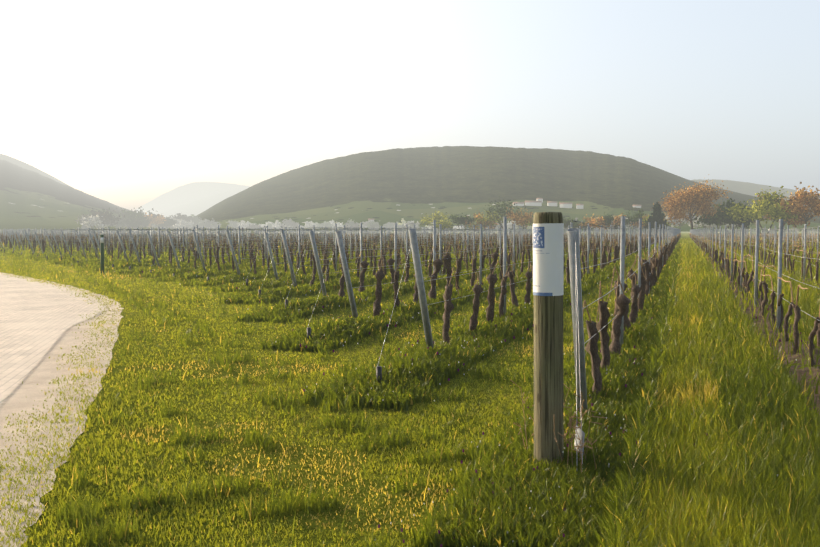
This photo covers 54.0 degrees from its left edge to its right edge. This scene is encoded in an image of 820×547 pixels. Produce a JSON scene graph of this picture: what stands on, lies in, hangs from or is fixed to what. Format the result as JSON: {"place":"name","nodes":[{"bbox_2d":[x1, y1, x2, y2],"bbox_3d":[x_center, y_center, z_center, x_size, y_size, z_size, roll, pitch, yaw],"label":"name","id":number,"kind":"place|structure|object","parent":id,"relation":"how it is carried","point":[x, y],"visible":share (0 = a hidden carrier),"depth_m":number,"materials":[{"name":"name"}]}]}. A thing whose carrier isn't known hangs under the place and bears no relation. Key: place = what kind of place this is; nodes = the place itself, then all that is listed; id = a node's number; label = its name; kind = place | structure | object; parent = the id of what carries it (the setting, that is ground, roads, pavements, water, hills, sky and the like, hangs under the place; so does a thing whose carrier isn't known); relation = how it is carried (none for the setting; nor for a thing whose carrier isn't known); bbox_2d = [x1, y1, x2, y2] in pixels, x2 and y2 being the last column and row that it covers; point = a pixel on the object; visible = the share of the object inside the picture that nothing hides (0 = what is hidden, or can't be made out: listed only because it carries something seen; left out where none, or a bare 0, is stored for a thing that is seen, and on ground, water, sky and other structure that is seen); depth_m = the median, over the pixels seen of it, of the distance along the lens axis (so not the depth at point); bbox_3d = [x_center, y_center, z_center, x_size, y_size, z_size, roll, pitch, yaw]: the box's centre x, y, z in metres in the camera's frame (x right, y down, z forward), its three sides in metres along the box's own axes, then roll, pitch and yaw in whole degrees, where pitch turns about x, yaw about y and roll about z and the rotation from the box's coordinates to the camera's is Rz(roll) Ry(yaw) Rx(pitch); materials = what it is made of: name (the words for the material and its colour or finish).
{"place":"outdoors","nodes":[
{"label":"outdoors","id":0,"kind":"place"},
{"bbox_2d":[0,153,74,188],"bbox_3d":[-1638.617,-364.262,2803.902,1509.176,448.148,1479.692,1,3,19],"label":"hill","id":1,"kind":"structure","parent":0,"point":[22,164],"depth_m":3164.48,"materials":[{"name":"green plant"}]},
{"bbox_2d":[0,160,270,232],"bbox_3d":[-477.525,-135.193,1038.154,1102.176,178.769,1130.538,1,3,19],"label":"hill","id":2,"kind":"structure","parent":0,"point":[30,199],"depth_m":788.97,"materials":[{"name":"green plant"}]},
{"bbox_2d":[134,182,249,217],"bbox_3d":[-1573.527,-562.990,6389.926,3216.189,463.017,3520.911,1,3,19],"label":"distant hill","id":3,"kind":"structure","parent":0,"point":[195,198],"depth_m":6161.31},
{"bbox_2d":[0,232,819,546],"bbox_3d":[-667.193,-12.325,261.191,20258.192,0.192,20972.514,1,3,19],"label":"ground","id":4,"kind":"structure","parent":0,"point":[334,468],"depth_m":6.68,"materials":[{"name":"green plant"}]},
{"bbox_2d":[0,272,123,546],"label":"road shoulder","id":5,"kind":"object","parent":4,"relation":"on","point":[44,374],"visible":0.6,"depth_m":7.76},
{"bbox_2d":[0,274,106,405],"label":"road paving","id":6,"kind":"structure","parent":5,"relation":"on","point":[37,319],"depth_m":15.13,"materials":[{"name":"beige concrete"}]},
{"bbox_2d":[100,235,103,274],"bbox_3d":[-11.640,-0.656,30.439,0.127,1.630,0.130,1,3,19],"label":"post","id":7,"kind":"object","parent":4,"relation":"on","point":[102,254],"visible":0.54,"depth_m":30.39,"materials":[{"name":"green"}]},
{"bbox_2d":[1,249,381,383],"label":"ground anchors","id":8,"kind":"object","parent":4,"relation":"on","point":[378,371],"visible":0.44,"depth_m":11.81,"materials":[{"name":"black metal"}]},
{"bbox_2d":[100,232,462,242],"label":"white signs","id":9,"kind":"object","parent":4,"relation":"on","point":[101,240],"visible":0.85,"depth_m":30.34,"materials":[{"name":"white paint"}]},
{"bbox_2d":[0,232,819,394],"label":"vine trunks","id":10,"kind":"object","parent":4,"relation":"on","point":[621,311],"visible":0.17,"depth_m":23.90,"materials":[{"name":"brown plant"}]},
{"bbox_2d":[0,232,819,324],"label":"grapevines","id":11,"kind":"object","parent":10,"relation":"on","point":[641,264],"visible":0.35,"depth_m":33.55,"materials":[{"name":"brown plant"}]},
{"bbox_2d":[0,216,819,410],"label":"trellis posts","id":12,"kind":"object","parent":4,"relation":"on","point":[574,234],"visible":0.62,"depth_m":26.57,"materials":[{"name":"grey metal"}]},
{"bbox_2d":[9,220,819,468],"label":"trellis wires","id":13,"kind":"object","parent":12,"relation":"attached to","point":[385,237],"visible":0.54,"depth_m":30.53,"materials":[{"name":"grey metal"}]},
{"bbox_2d":[574,426,584,458],"bbox_3d":[1.124,1.238,5.378,0.008,0.435,0.197,-1,3,-10],"label":"anchor plate","id":14,"kind":"object","parent":12,"relation":"attached to","point":[578,440],"visible":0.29,"depth_m":5.34,"materials":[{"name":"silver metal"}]},
{"bbox_2d":[85,191,815,235],"bbox_3d":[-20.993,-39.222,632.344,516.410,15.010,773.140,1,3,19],"label":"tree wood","id":15,"kind":"object","parent":4,"relation":"on","point":[692,219],"visible":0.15,"depth_m":223.34,"materials":[{"name":"plant"}]},
{"bbox_2d":[75,206,613,230],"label":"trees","id":16,"kind":"object","parent":15,"relation":"on","point":[183,217],"visible":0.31,"depth_m":593.82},
{"bbox_2d":[77,202,748,236],"bbox_3d":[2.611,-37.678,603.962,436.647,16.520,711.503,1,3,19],"label":"foliage","id":17,"kind":"object","parent":15,"relation":"on","point":[180,224],"materials":[{"name":"green plant"}]},
{"bbox_2d":[111,198,753,229],"bbox_3d":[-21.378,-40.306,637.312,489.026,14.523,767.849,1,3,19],"label":"green foliage","id":18,"kind":"object","parent":15,"relation":"on","point":[720,216],"visible":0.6,"depth_m":224.64,"materials":[{"name":"green plant"}]},
{"bbox_2d":[143,174,819,231],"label":"trees","id":19,"kind":"object","parent":15,"relation":"on","point":[678,207],"visible":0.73,"depth_m":209.63,"materials":[{"name":"orange plant"}]},
{"bbox_2d":[397,186,798,230],"bbox_3d":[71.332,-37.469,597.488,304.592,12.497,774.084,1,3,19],"label":"trees","id":20,"kind":"object","parent":15,"relation":"on","point":[763,208],"visible":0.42,"depth_m":197.68,"materials":[{"name":"green plant"}]},
{"bbox_2d":[114,260,816,546],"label":"meadow flowers","id":21,"kind":"object","parent":4,"relation":"on","point":[610,433],"visible":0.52,"depth_m":8.53,"materials":[{"name":"plant"}]},
{"bbox_2d":[533,212,563,465],"bbox_3d":[0.911,0.623,5.302,0.196,2.054,0.196,1,4,19],"label":"marker post","id":22,"kind":"object","parent":4,"relation":"on","point":[548,357],"visible":0.6,"depth_m":5.23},
{"bbox_2d":[533,223,563,295],"bbox_3d":[0.895,-0.092,5.236,0.199,0.466,0.144,1,4,19],"label":"sign","id":23,"kind":"object","parent":22,"relation":"attached to","point":[548,259],"visible":1,"depth_m":5.18,"materials":[{"name":"white paper"}]},
{"bbox_2d":[511,380,604,472],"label":"dry stalks","id":24,"kind":"object","parent":4,"relation":"on","point":[574,427],"visible":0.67,"depth_m":5.31,"materials":[{"name":"plant"}]},
{"bbox_2d":[701,250,819,432],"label":"tilled soil strips","id":25,"kind":"object","parent":4,"relation":"on","point":[795,356],"visible":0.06,"depth_m":10.94,"materials":[{"name":"brown soil"}]},
{"bbox_2d":[0,0,819,210],"label":"sky","id":26,"kind":"structure","parent":0,"point":[127,104],"materials":[{"name":"white"}]},
{"bbox_2d":[197,146,819,231],"bbox_3d":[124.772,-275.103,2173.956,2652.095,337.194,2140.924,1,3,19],"label":"hill","id":27,"kind":"structure","parent":0,"point":[416,184],"depth_m":1954.09,"materials":[{"name":"green plant"}]},
{"bbox_2d":[370,199,640,220],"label":"buildings","id":28,"kind":"structure","parent":27,"relation":"on","point":[551,204],"depth_m":1601.01,"materials":[{"name":"white paint"}]},
{"bbox_2d":[368,198,641,219],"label":"winery roofs","id":29,"kind":"structure","parent":28,"relation":"on","point":[541,201],"depth_m":1596.88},
{"bbox_2d":[691,179,819,208],"bbox_3d":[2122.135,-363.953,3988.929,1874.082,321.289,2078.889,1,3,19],"label":"hill","id":30,"kind":"structure","parent":0,"point":[748,188],"depth_m":4472.44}
]}

